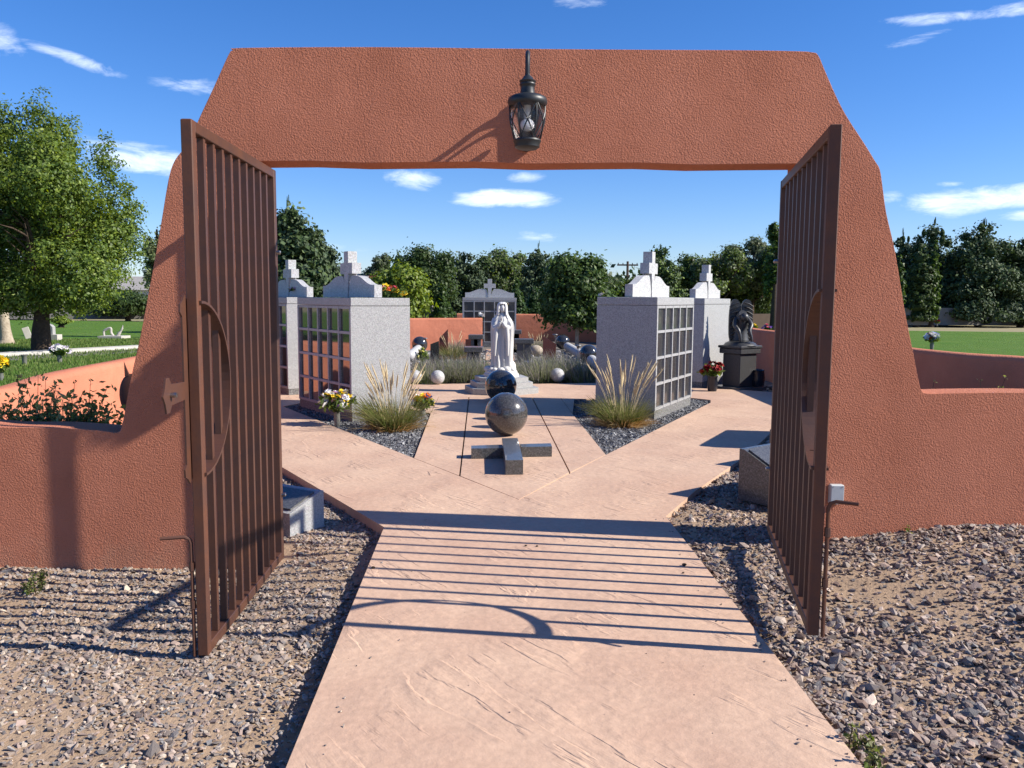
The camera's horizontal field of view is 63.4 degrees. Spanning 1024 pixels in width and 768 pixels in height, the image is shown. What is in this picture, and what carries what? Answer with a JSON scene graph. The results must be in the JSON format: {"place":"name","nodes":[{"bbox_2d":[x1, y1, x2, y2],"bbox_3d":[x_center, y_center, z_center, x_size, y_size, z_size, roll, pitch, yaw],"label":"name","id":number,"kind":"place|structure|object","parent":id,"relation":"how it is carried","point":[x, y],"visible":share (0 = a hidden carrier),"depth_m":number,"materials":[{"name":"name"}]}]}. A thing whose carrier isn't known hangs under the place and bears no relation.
{"place":"outdoors","nodes":[
{"label":"outdoors","id":0,"kind":"place"},
{"bbox_2d":[97,325,130,338],"bbox_3d":[-15.950,-2.092,33.190,0.941,0.518,0.800,0,6,0],"label":"memorial bench","id":1,"kind":"object","parent":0,"point":[118,335],"visible":0.99,"depth_m":33.14,"materials":[{"name":"stone"}]},
{"bbox_2d":[0,473,380,767],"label":"gravel","id":2,"kind":"structure","parent":0,"point":[255,657],"depth_m":3.96,"materials":[{"name":"beige gravel"}]},
{"bbox_2d":[286,404,429,457],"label":"bed gravel","id":3,"kind":"structure","parent":0,"point":[404,442],"depth_m":9.91,"materials":[{"name":"grey gravel"}]},
{"bbox_2d":[315,389,357,426],"bbox_3d":[-2.192,0.306,10.396,0.556,0.489,0.511,4,7,33],"label":"bouquet","id":4,"kind":"object","parent":3,"relation":"on","point":[334,398],"visible":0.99,"depth_m":10.33,"materials":[{"name":"multicoloured plant"}]},
{"bbox_2d":[0,443,1023,767],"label":"sandy soil","id":5,"kind":"structure","parent":0,"point":[290,549],"depth_m":3.96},
{"bbox_2d":[0,398,65,421],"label":"leafy shrub","id":6,"kind":"object","parent":5,"relation":"on","point":[8,411],"visible":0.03,"depth_m":5.83,"materials":[{"name":"green plant"}]},
{"bbox_2d":[20,569,47,596],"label":"leafy shrub","id":7,"kind":"object","parent":5,"relation":"on","point":[40,582],"visible":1,"depth_m":4.90,"materials":[{"name":"green plant"}]},
{"bbox_2d":[1,374,125,423],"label":"leafy shrub","id":8,"kind":"object","parent":5,"relation":"on","point":[49,411],"visible":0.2,"depth_m":5.73,"materials":[{"name":"green plant"}]},
{"bbox_2d":[17,381,123,424],"bbox_3d":[-2.920,0.494,5.802,0.814,1.028,0.577,-1,6,-10],"label":"leafy shrub","id":9,"kind":"object","parent":5,"relation":"on","point":[80,400],"visible":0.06,"depth_m":5.80,"materials":[{"name":"green plant"}]},
{"bbox_2d":[119,363,131,410],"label":"metal cactus","id":10,"kind":"object","parent":5,"relation":"on","point":[124,388],"visible":0.32,"depth_m":6.63,"materials":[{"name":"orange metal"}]},
{"bbox_2d":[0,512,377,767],"bbox_3d":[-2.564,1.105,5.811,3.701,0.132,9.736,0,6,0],"label":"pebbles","id":11,"kind":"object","parent":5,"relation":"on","point":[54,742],"visible":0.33,"depth_m":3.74,"materials":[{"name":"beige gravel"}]},
{"bbox_2d":[160,119,285,656],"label":"steel gate","id":12,"kind":"structure","parent":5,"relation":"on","point":[258,393],"depth_m":4.24,"materials":[{"name":"metal"}]},
{"bbox_2d":[283,484,323,537],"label":"memorial block","id":13,"kind":"structure","parent":5,"relation":"on","point":[303,509],"depth_m":5.92,"materials":[{"name":"grey stone"}]},
{"bbox_2d":[0,47,1023,568],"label":"adobe gateway","id":14,"kind":"object","parent":5,"relation":"on","point":[906,451],"visible":0.82,"depth_m":5.25,"materials":[{"name":"paint"}]},
{"bbox_2d":[508,50,546,151],"bbox_3d":[0.090,-1.660,4.911,0.230,0.578,0.500,0,6,0],"label":"wall lantern","id":15,"kind":"object","parent":14,"relation":"attached to","point":[527,104],"depth_m":4.73,"materials":[{"name":"black metal"}]},
{"bbox_2d":[765,124,858,636],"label":"steel gate","id":16,"kind":"structure","parent":14,"relation":"attached to","point":[798,467],"depth_m":4.06,"materials":[{"name":"metal"}]},
{"bbox_2d":[828,484,843,502],"bbox_3d":[2.129,0.724,5.440,0.090,0.130,0.052,0,6,0],"label":"electrical box","id":17,"kind":"object","parent":14,"relation":"attached to","point":[835,491],"visible":0.75,"depth_m":5.42,"materials":[{"name":"metal"}]},
{"bbox_2d":[738,443,769,505],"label":"memorial block","id":18,"kind":"structure","parent":5,"relation":"on","point":[753,481],"depth_m":6.67,"materials":[{"name":"stone"}]},
{"bbox_2d":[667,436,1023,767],"bbox_3d":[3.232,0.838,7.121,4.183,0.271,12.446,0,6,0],"label":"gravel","id":19,"kind":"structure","parent":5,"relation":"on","point":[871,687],"depth_m":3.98,"materials":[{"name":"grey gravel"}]},
{"bbox_2d":[670,443,1023,767],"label":"pebbles","id":20,"kind":"object","parent":5,"relation":"on","point":[1004,674],"visible":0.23,"depth_m":4.20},
{"bbox_2d":[842,722,885,767],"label":"leafy shrub","id":21,"kind":"object","parent":5,"relation":"on","point":[873,757],"visible":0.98,"depth_m":2.93,"materials":[{"name":"green plant"}]},
{"bbox_2d":[0,320,1023,384],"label":"lawn","id":22,"kind":"structure","parent":0,"point":[1003,343],"depth_m":36.66,"materials":[{"name":"green plant"}]},
{"bbox_2d":[0,355,10,379],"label":"bouquet","id":23,"kind":"object","parent":22,"relation":"on","point":[4,364],"visible":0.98,"depth_m":16.43,"materials":[{"name":"yellow plant"}]},
{"bbox_2d":[0,166,99,343],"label":"tree trunk","id":24,"kind":"object","parent":22,"relation":"on","point":[6,335],"depth_m":28.65,"materials":[{"name":"white plant"}]},
{"bbox_2d":[48,343,71,362],"bbox_3d":[-11.382,-0.780,20.836,0.540,0.503,0.460,0,6,0],"label":"bouquet","id":25,"kind":"object","parent":22,"relation":"on","point":[59,351],"visible":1,"depth_m":20.76,"materials":[{"name":"white plant"}]},
{"bbox_2d":[0,345,137,356],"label":"kerb","id":26,"kind":"structure","parent":22,"relation":"on","point":[39,352],"depth_m":24.70,"materials":[{"name":"white concrete"}]},
{"bbox_2d":[0,337,139,385],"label":"grass","id":27,"kind":"structure","parent":22,"relation":"on","point":[65,342],"depth_m":23.03,"materials":[{"name":"green plant"}]},
{"bbox_2d":[0,87,153,350],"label":"shade tree","id":28,"kind":"object","parent":22,"relation":"on","point":[48,203],"visible":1,"depth_m":23.72,"materials":[{"name":"green plant"}]},
{"bbox_2d":[138,225,160,291],"bbox_3d":[-14.423,-4.145,33.725,1.381,4.833,1.344,-5,8,-41],"label":"sapling","id":29,"kind":"object","parent":22,"relation":"on","point":[150,249],"visible":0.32,"depth_m":33.46,"materials":[{"name":"green plant"}]},
{"bbox_2d":[761,221,778,330],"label":"broad tree","id":30,"kind":"object","parent":22,"relation":"on","point":[769,279],"visible":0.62,"depth_m":45.59,"materials":[{"name":"green plant"}]},
{"bbox_2d":[923,331,940,349],"bbox_3d":[14.620,-1.505,28.854,0.605,0.664,0.544,-3,7,-27],"label":"bouquet","id":31,"kind":"object","parent":22,"relation":"on","point":[932,337],"visible":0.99,"depth_m":28.75,"materials":[{"name":"white plant"}]},
{"bbox_2d":[0,0,1023,277],"label":"sky","id":32,"kind":"structure","parent":0,"point":[933,90],"materials":[{"name":"blue"}]},
{"bbox_2d":[16,319,1023,331],"bbox_3d":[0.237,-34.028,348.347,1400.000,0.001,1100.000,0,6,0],"label":"ground","id":33,"kind":"structure","parent":0,"point":[999,328],"depth_m":59.23,"materials":[{"name":"green plant"}]},
{"bbox_2d":[9,304,143,318],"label":"boundary wall","id":34,"kind":"structure","parent":33,"relation":"on","point":[105,317],"depth_m":60.19,"materials":[{"name":"grey paint"}]},
{"bbox_2d":[87,281,147,320],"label":"dark tree","id":35,"kind":"object","parent":33,"relation":"on","point":[135,302],"visible":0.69,"depth_m":58.44,"materials":[{"name":"green plant"}]},
{"bbox_2d":[108,276,149,296],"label":"house","id":36,"kind":"structure","parent":33,"relation":"on","point":[136,280],"depth_m":70.25,"materials":[{"name":"white stone"}]},
{"bbox_2d":[0,318,482,424],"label":"garden wall","id":37,"kind":"structure","parent":33,"relation":"on","point":[432,330],"depth_m":9.61,"materials":[{"name":"orange paint"}]},
{"bbox_2d":[277,195,340,297],"bbox_3d":[-10.188,-5.361,37.797,5.577,6.476,4.831,0,6,0],"label":"pine tree","id":38,"kind":"object","parent":33,"relation":"on","point":[296,238],"visible":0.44,"depth_m":36.92,"materials":[{"name":"green plant"}]},
{"bbox_2d":[311,225,347,297],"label":"pine tree","id":39,"kind":"object","parent":33,"relation":"on","point":[332,258],"visible":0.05,"depth_m":41.37,"materials":[{"name":"green plant"}]},
{"bbox_2d":[360,252,391,275],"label":"dark tree","id":40,"kind":"object","parent":33,"relation":"on","point":[380,262],"visible":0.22,"depth_m":64.77,"materials":[{"name":"green plant"}]},
{"bbox_2d":[367,258,440,317],"bbox_3d":[-4.435,-3.279,32.953,3.130,3.407,2.585,5,7,35],"label":"young tree","id":41,"kind":"object","parent":33,"relation":"on","point":[410,280],"visible":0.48,"depth_m":32.26,"materials":[{"name":"green plant"}]},
{"bbox_2d":[387,242,464,317],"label":"dark tree","id":42,"kind":"object","parent":33,"relation":"on","point":[438,269],"visible":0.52,"depth_m":56.74,"materials":[{"name":"green plant"}]},
{"bbox_2d":[429,283,455,317],"bbox_3d":[-2.954,-3.005,34.893,1.304,2.484,1.376,0,6,0],"label":"conifer shrub","id":43,"kind":"object","parent":33,"relation":"on","point":[443,309],"visible":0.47,"depth_m":34.63,"materials":[{"name":"green plant"}]},
{"bbox_2d":[431,251,488,317],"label":"pine tree","id":44,"kind":"object","parent":33,"relation":"on","point":[470,277],"visible":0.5,"depth_m":60.88,"materials":[{"name":"green plant"}]},
{"bbox_2d":[473,244,527,293],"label":"pale tree","id":45,"kind":"object","parent":33,"relation":"on","point":[503,268],"visible":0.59,"depth_m":68.27,"materials":[{"name":"green plant"}]},
{"bbox_2d":[511,279,527,313],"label":"conifer shrub","id":46,"kind":"object","parent":33,"relation":"on","point":[520,303],"visible":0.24,"depth_m":36.57,"materials":[{"name":"green plant"}]},
{"bbox_2d":[525,286,540,313],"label":"conifer shrub","id":47,"kind":"object","parent":33,"relation":"on","point":[532,305],"visible":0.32,"depth_m":38.58,"materials":[{"name":"green plant"}]},
{"bbox_2d":[517,241,551,306],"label":"pine tree","id":48,"kind":"object","parent":33,"relation":"on","point":[532,272],"visible":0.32,"depth_m":58.91,"materials":[{"name":"green plant"}]},
{"bbox_2d":[607,276,634,296],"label":"dark tree","id":49,"kind":"object","parent":33,"relation":"on","point":[621,284],"visible":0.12,"depth_m":58.89,"materials":[{"name":"green plant"}]},
{"bbox_2d":[638,244,689,297],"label":"pine tree","id":50,"kind":"object","parent":33,"relation":"on","point":[670,277],"visible":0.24,"depth_m":54.97,"materials":[{"name":"green plant"}]},
{"bbox_2d":[673,251,698,297],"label":"broad tree","id":51,"kind":"object","parent":33,"relation":"on","point":[687,259],"visible":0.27,"depth_m":58.83,"materials":[{"name":"green plant"}]},
{"bbox_2d":[684,244,758,298],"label":"elm tree","id":52,"kind":"object","parent":33,"relation":"on","point":[736,267],"visible":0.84,"depth_m":56.76,"materials":[{"name":"green plant"}]},
{"bbox_2d":[708,285,770,313],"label":"broad tree","id":53,"kind":"object","parent":33,"relation":"on","point":[759,304],"visible":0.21,"depth_m":60.31,"materials":[{"name":"green plant"}]},
{"bbox_2d":[457,313,1023,388],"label":"garden wall","id":54,"kind":"structure","parent":33,"relation":"on","point":[947,370],"depth_m":10.45,"materials":[{"name":"orange paint"}]},
{"bbox_2d":[714,234,773,313],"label":"elm tree","id":55,"kind":"object","parent":33,"relation":"on","point":[754,247],"visible":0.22,"depth_m":59.18,"materials":[{"name":"green plant"}]},
{"bbox_2d":[751,245,777,306],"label":"broad tree","id":56,"kind":"object","parent":33,"relation":"on","point":[760,266],"visible":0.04,"depth_m":57.13,"materials":[{"name":"green plant"}]},
{"bbox_2d":[898,254,906,309],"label":"cypress tree","id":57,"kind":"object","parent":33,"relation":"on","point":[903,282],"visible":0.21,"depth_m":57.30,"materials":[{"name":"green plant"}]},
{"bbox_2d":[893,227,912,267],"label":"pine tree","id":58,"kind":"object","parent":33,"relation":"on","point":[902,248],"visible":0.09,"depth_m":64.81,"materials":[{"name":"green plant"}]},
{"bbox_2d":[903,243,935,326],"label":"cypress tree","id":59,"kind":"object","parent":33,"relation":"on","point":[918,277],"visible":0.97,"depth_m":59.01,"materials":[{"name":"green plant"}]},
{"bbox_2d":[902,218,965,325],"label":"pine tree","id":60,"kind":"object","parent":33,"relation":"on","point":[931,233],"visible":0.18,"depth_m":62.69,"materials":[{"name":"green plant"}]},
{"bbox_2d":[926,240,942,326],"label":"cypress tree","id":61,"kind":"object","parent":33,"relation":"on","point":[935,308],"visible":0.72,"depth_m":59.27,"materials":[{"name":"green plant"}]},
{"bbox_2d":[934,218,1023,326],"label":"pine tree","id":62,"kind":"object","parent":33,"relation":"on","point":[988,273],"visible":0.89,"depth_m":59.98,"materials":[{"name":"green plant"}]},
{"bbox_2d":[992,237,1023,326],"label":"pine tree","id":63,"kind":"object","parent":33,"relation":"on","point":[1018,258],"visible":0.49,"depth_m":61.00,"materials":[{"name":"green plant"}]},
{"bbox_2d":[281,383,863,767],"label":"path","id":64,"kind":"structure","parent":0,"point":[562,666],"depth_m":4.24,"materials":[{"name":"concrete"}]},
{"bbox_2d":[431,370,444,383],"bbox_3d":[-1.389,-0.126,15.456,0.264,0.264,0.264,0,6,0],"label":"granite sphere","id":65,"kind":"object","parent":64,"relation":"on","point":[437,376],"visible":0.99,"depth_m":15.36,"materials":[{"name":"white stone"}]},
{"bbox_2d":[485,370,516,398],"bbox_3d":[-0.176,0.025,12.921,0.500,0.500,0.500,0,6,0],"label":"granite sphere","id":66,"kind":"object","parent":64,"relation":"on","point":[497,382],"visible":0.73,"depth_m":12.73,"materials":[{"name":"black stone"}]},
{"bbox_2d":[465,375,538,395],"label":"stepped plinth","id":67,"kind":"structure","parent":64,"relation":"on","point":[476,386],"depth_m":13.97,"materials":[{"name":"grey stone"}]},
{"bbox_2d":[484,302,518,376],"bbox_3d":[-0.180,-0.767,14.196,0.601,1.274,0.600,0,6,0],"label":"statue","id":68,"kind":"object","parent":67,"relation":"on","point":[502,334],"visible":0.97,"depth_m":14.09,"materials":[{"name":"white stone"}]},
{"bbox_2d":[485,392,527,434],"bbox_3d":[-0.066,0.351,9.737,0.504,0.504,0.504,0,6,0],"label":"granite sphere","id":69,"kind":"object","parent":64,"relation":"on","point":[506,413],"visible":1,"depth_m":9.56,"materials":[{"name":"grey stone"}]},
{"bbox_2d":[471,438,551,474],"bbox_3d":[-0.005,0.700,8.161,0.824,0.135,1.221,0,6,0],"label":"granite cross","id":70,"kind":"object","parent":64,"relation":"on","point":[512,452],"visible":1,"depth_m":8.32,"materials":[{"name":"grey stone"}]},
{"bbox_2d":[697,361,725,391],"bbox_3d":[3.507,-0.130,14.622,0.520,0.571,0.412,0,6,0],"label":"bouquet","id":71,"kind":"object","parent":64,"relation":"on","point":[711,372],"visible":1,"depth_m":14.54,"materials":[{"name":"red plant"}]},
{"bbox_2d":[717,341,765,390],"bbox_3d":[4.186,-0.352,15.241,0.740,0.895,0.660,-4,7,-35],"label":"pedestal","id":72,"kind":"object","parent":64,"relation":"on","point":[739,362],"visible":0.89,"depth_m":15.06,"materials":[{"name":"stone"}]},
{"bbox_2d":[728,299,753,341],"bbox_3d":[4.192,-1.158,15.135,0.451,0.780,0.485,0,6,0],"label":"angel statue","id":73,"kind":"object","parent":72,"relation":"on","point":[740,323],"visible":1,"depth_m":15.11,"materials":[{"name":"stone"}]},
{"bbox_2d":[752,369,764,386],"bbox_3d":[4.519,-0.085,15.235,0.260,0.370,0.257,0,6,0],"label":"urn","id":74,"kind":"object","parent":64,"relation":"on","point":[758,378],"visible":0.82,"depth_m":15.13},
{"bbox_2d":[410,341,772,391],"bbox_3d":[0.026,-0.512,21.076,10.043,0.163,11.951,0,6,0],"label":"garden gravel","id":75,"kind":"structure","parent":0,"point":[569,355],"depth_m":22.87,"materials":[{"name":"grey gravel"}]},
{"bbox_2d":[278,260,327,394],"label":"columbarium","id":76,"kind":"structure","parent":75,"relation":"on","point":[288,344],"depth_m":13.67,"materials":[{"name":"grey stone"}]},
{"bbox_2d":[297,251,409,421],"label":"columbarium","id":77,"kind":"structure","parent":75,"relation":"on","point":[341,341],"depth_m":11.12,"materials":[{"name":"stone"}]},
{"bbox_2d":[330,333,337,355],"bbox_3d":[-2.384,-0.537,11.207,0.020,0.302,0.310,-4,7,-35],"label":"niche door","id":78,"kind":"structure","parent":77,"relation":"in","point":[333,336],"depth_m":11.22,"materials":[{"name":"glass"}]},
{"bbox_2d":[330,308,337,329],"bbox_3d":[-2.382,-0.882,11.171,0.020,0.302,0.310,-4,7,-35],"label":"niche door","id":79,"kind":"structure","parent":77,"relation":"in","point":[333,311],"depth_m":11.19,"materials":[{"name":"glass"}]},
{"bbox_2d":[331,358,337,380],"bbox_3d":[-2.387,-0.191,11.242,0.020,0.302,0.310,-4,7,-35],"label":"niche door","id":80,"kind":"structure","parent":77,"relation":"in","point":[334,362],"depth_m":11.26,"materials":[{"name":"glass"}]},
{"bbox_2d":[341,309,348,330],"bbox_3d":[-2.177,-0.851,10.882,0.020,0.302,0.310,-4,7,-35],"label":"niche door","id":81,"kind":"structure","parent":77,"relation":"in","point":[344,312],"depth_m":10.89,"materials":[{"name":"glass"}]},
{"bbox_2d":[341,360,349,383],"bbox_3d":[-2.182,-0.160,10.953,0.020,0.302,0.310,-4,7,-35],"label":"niche door","id":82,"kind":"structure","parent":77,"relation":"in","point":[345,365],"depth_m":10.96,"materials":[{"name":"glass"}]},
{"bbox_2d":[341,334,349,357],"bbox_3d":[-2.179,-0.505,10.917,0.020,0.302,0.310,-4,7,-35],"label":"niche door","id":83,"kind":"structure","parent":77,"relation":"in","point":[344,337],"depth_m":10.93,"materials":[{"name":"glass"}]},
{"bbox_2d":[410,355,461,383],"bbox_3d":[-1.640,-0.306,16.000,1.364,0.634,1.512,0,6,0],"label":"lavender shrub","id":84,"kind":"object","parent":75,"relation":"on","point":[425,379],"visible":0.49,"depth_m":15.75,"materials":[{"name":"plant"}]},
{"bbox_2d":[411,349,482,383],"bbox_3d":[-1.278,-0.364,16.324,1.505,0.687,1.481,5,8,40],"label":"lavender shrub","id":85,"kind":"object","parent":75,"relation":"on","point":[447,367],"visible":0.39,"depth_m":16.12,"materials":[{"name":"green plant"}]},
{"bbox_2d":[429,330,466,359],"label":"ornamental grass","id":86,"kind":"object","parent":75,"relation":"on","point":[443,351],"depth_m":22.32,"materials":[{"name":"green plant"}]},
{"bbox_2d":[429,348,488,382],"bbox_3d":[-0.916,-0.380,16.438,1.527,0.701,1.528,0,6,0],"label":"lavender shrub","id":87,"kind":"object","parent":75,"relation":"on","point":[465,371],"visible":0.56,"depth_m":16.17,"materials":[{"name":"green plant"}]},
{"bbox_2d":[464,346,482,364],"bbox_3d":[-0.889,-0.597,19.266,0.428,0.546,0.450,0,6,0],"label":"granite bench","id":88,"kind":"object","parent":75,"relation":"on","point":[476,350],"visible":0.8,"depth_m":19.07,"materials":[{"name":"grey stone"}]},
{"bbox_2d":[460,352,489,381],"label":"lavender shrub","id":89,"kind":"object","parent":75,"relation":"on","point":[481,365],"visible":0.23,"depth_m":16.47,"materials":[{"name":"green plant"}]},
{"bbox_2d":[468,334,483,357],"bbox_3d":[-0.991,-1.028,22.841,0.407,0.670,0.450,0,6,0],"label":"granite bench","id":90,"kind":"object","parent":75,"relation":"on","point":[475,339],"visible":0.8,"depth_m":22.64,"materials":[{"name":"grey stone"}]},
{"bbox_2d":[462,279,515,346],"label":"columbarium","id":91,"kind":"structure","parent":75,"relation":"on","point":[475,307],"depth_m":28.34,"materials":[{"name":"stone"}]},
{"bbox_2d":[514,338,533,362],"bbox_3d":[0.309,-0.879,21.749,0.512,0.616,0.450,0,6,0],"label":"granite bench","id":92,"kind":"object","parent":75,"relation":"on","point":[523,347],"visible":0.9,"depth_m":21.56,"materials":[{"name":"grey stone"}]},
{"bbox_2d":[513,346,577,383],"bbox_3d":[0.604,-0.383,16.292,1.674,0.757,1.706,0,6,0],"label":"lavender shrub","id":93,"kind":"object","parent":75,"relation":"on","point":[535,377],"visible":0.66,"depth_m":16.11,"materials":[{"name":"green plant"}]},
{"bbox_2d":[543,336,555,361],"bbox_3d":[0.950,-0.855,21.022,0.338,0.724,0.120,0,6,0],"label":"headstone","id":94,"kind":"object","parent":75,"relation":"on","point":[549,346],"visible":0.64,"depth_m":20.96,"materials":[{"name":"red stone"}]},
{"bbox_2d":[526,348,592,382],"bbox_3d":[0.989,-0.401,16.617,1.649,0.733,1.696,0,6,0],"label":"lavender shrub","id":95,"kind":"object","parent":75,"relation":"on","point":[557,359],"visible":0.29,"depth_m":16.44,"materials":[{"name":"green plant"}]},
{"bbox_2d":[551,357,595,382],"bbox_3d":[1.385,-0.321,16.462,1.492,0.612,1.381,0,6,0],"label":"lavender shrub","id":96,"kind":"object","parent":75,"relation":"on","point":[581,376],"visible":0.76,"depth_m":16.21,"materials":[{"name":"green plant"}]},
{"bbox_2d":[532,248,623,344],"bbox_3d":[2.332,-2.977,29.378,2.996,3.634,2.859,-5,8,-41],"label":"garden tree","id":97,"kind":"object","parent":75,"relation":"on","point":[571,291],"visible":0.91,"depth_m":28.81,"materials":[{"name":"green plant"}]},
{"bbox_2d":[579,345,595,361],"bbox_3d":[1.991,-0.782,21.532,0.490,0.490,0.490,0,6,0],"label":"granite sphere","id":98,"kind":"object","parent":75,"relation":"on","point":[588,350],"visible":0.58,"depth_m":21.35,"materials":[{"name":"black stone"}]},
{"bbox_2d":[595,252,693,419],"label":"columbarium","id":99,"kind":"structure","parent":75,"relation":"on","point":[645,320],"depth_m":11.41,"materials":[{"name":"stone"}]},
{"bbox_2d":[690,265,729,388],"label":"columbarium","id":100,"kind":"structure","parent":75,"relation":"on","point":[710,329],"depth_m":15.47,"materials":[{"name":"stone"}]},
{"bbox_2d":[573,399,710,454],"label":"bed gravel","id":101,"kind":"structure","parent":0,"point":[630,435],"depth_m":10.45,"materials":[{"name":"grey gravel"}]},
{"bbox_2d":[574,355,673,429],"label":"ornamental grass","id":102,"kind":"object","parent":101,"relation":"on","point":[611,415],"depth_m":10.55,"materials":[{"name":"green plant"}]},
{"bbox_2d":[753,314,769,328],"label":"boundary wall","id":103,"kind":"structure","parent":0,"point":[760,320],"depth_m":46.52,"materials":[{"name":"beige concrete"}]},
{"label":"bed soil","id":104,"kind":"structure","parent":0,"visible":0},
{"bbox_2d":[331,359,448,432],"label":"ornamental grass","id":105,"kind":"object","parent":104,"relation":"on","point":[384,419],"depth_m":10.09,"materials":[{"name":"green plant"}]},
{"bbox_2d":[410,392,435,416],"bbox_3d":[-1.228,0.286,11.380,0.376,0.342,0.304,0,6,0],"label":"bouquet","id":106,"kind":"object","parent":104,"relation":"on","point":[426,399],"visible":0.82,"depth_m":11.34,"materials":[{"name":"green plant"}]},
{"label":"road","id":107,"kind":"structure","parent":0,"visible":0},
{"bbox_2d":[905,308,1017,324],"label":"boundary wall","id":108,"kind":"structure","parent":107,"relation":"on","point":[946,318],"depth_m":60.12,"materials":[{"name":"grey paint"}]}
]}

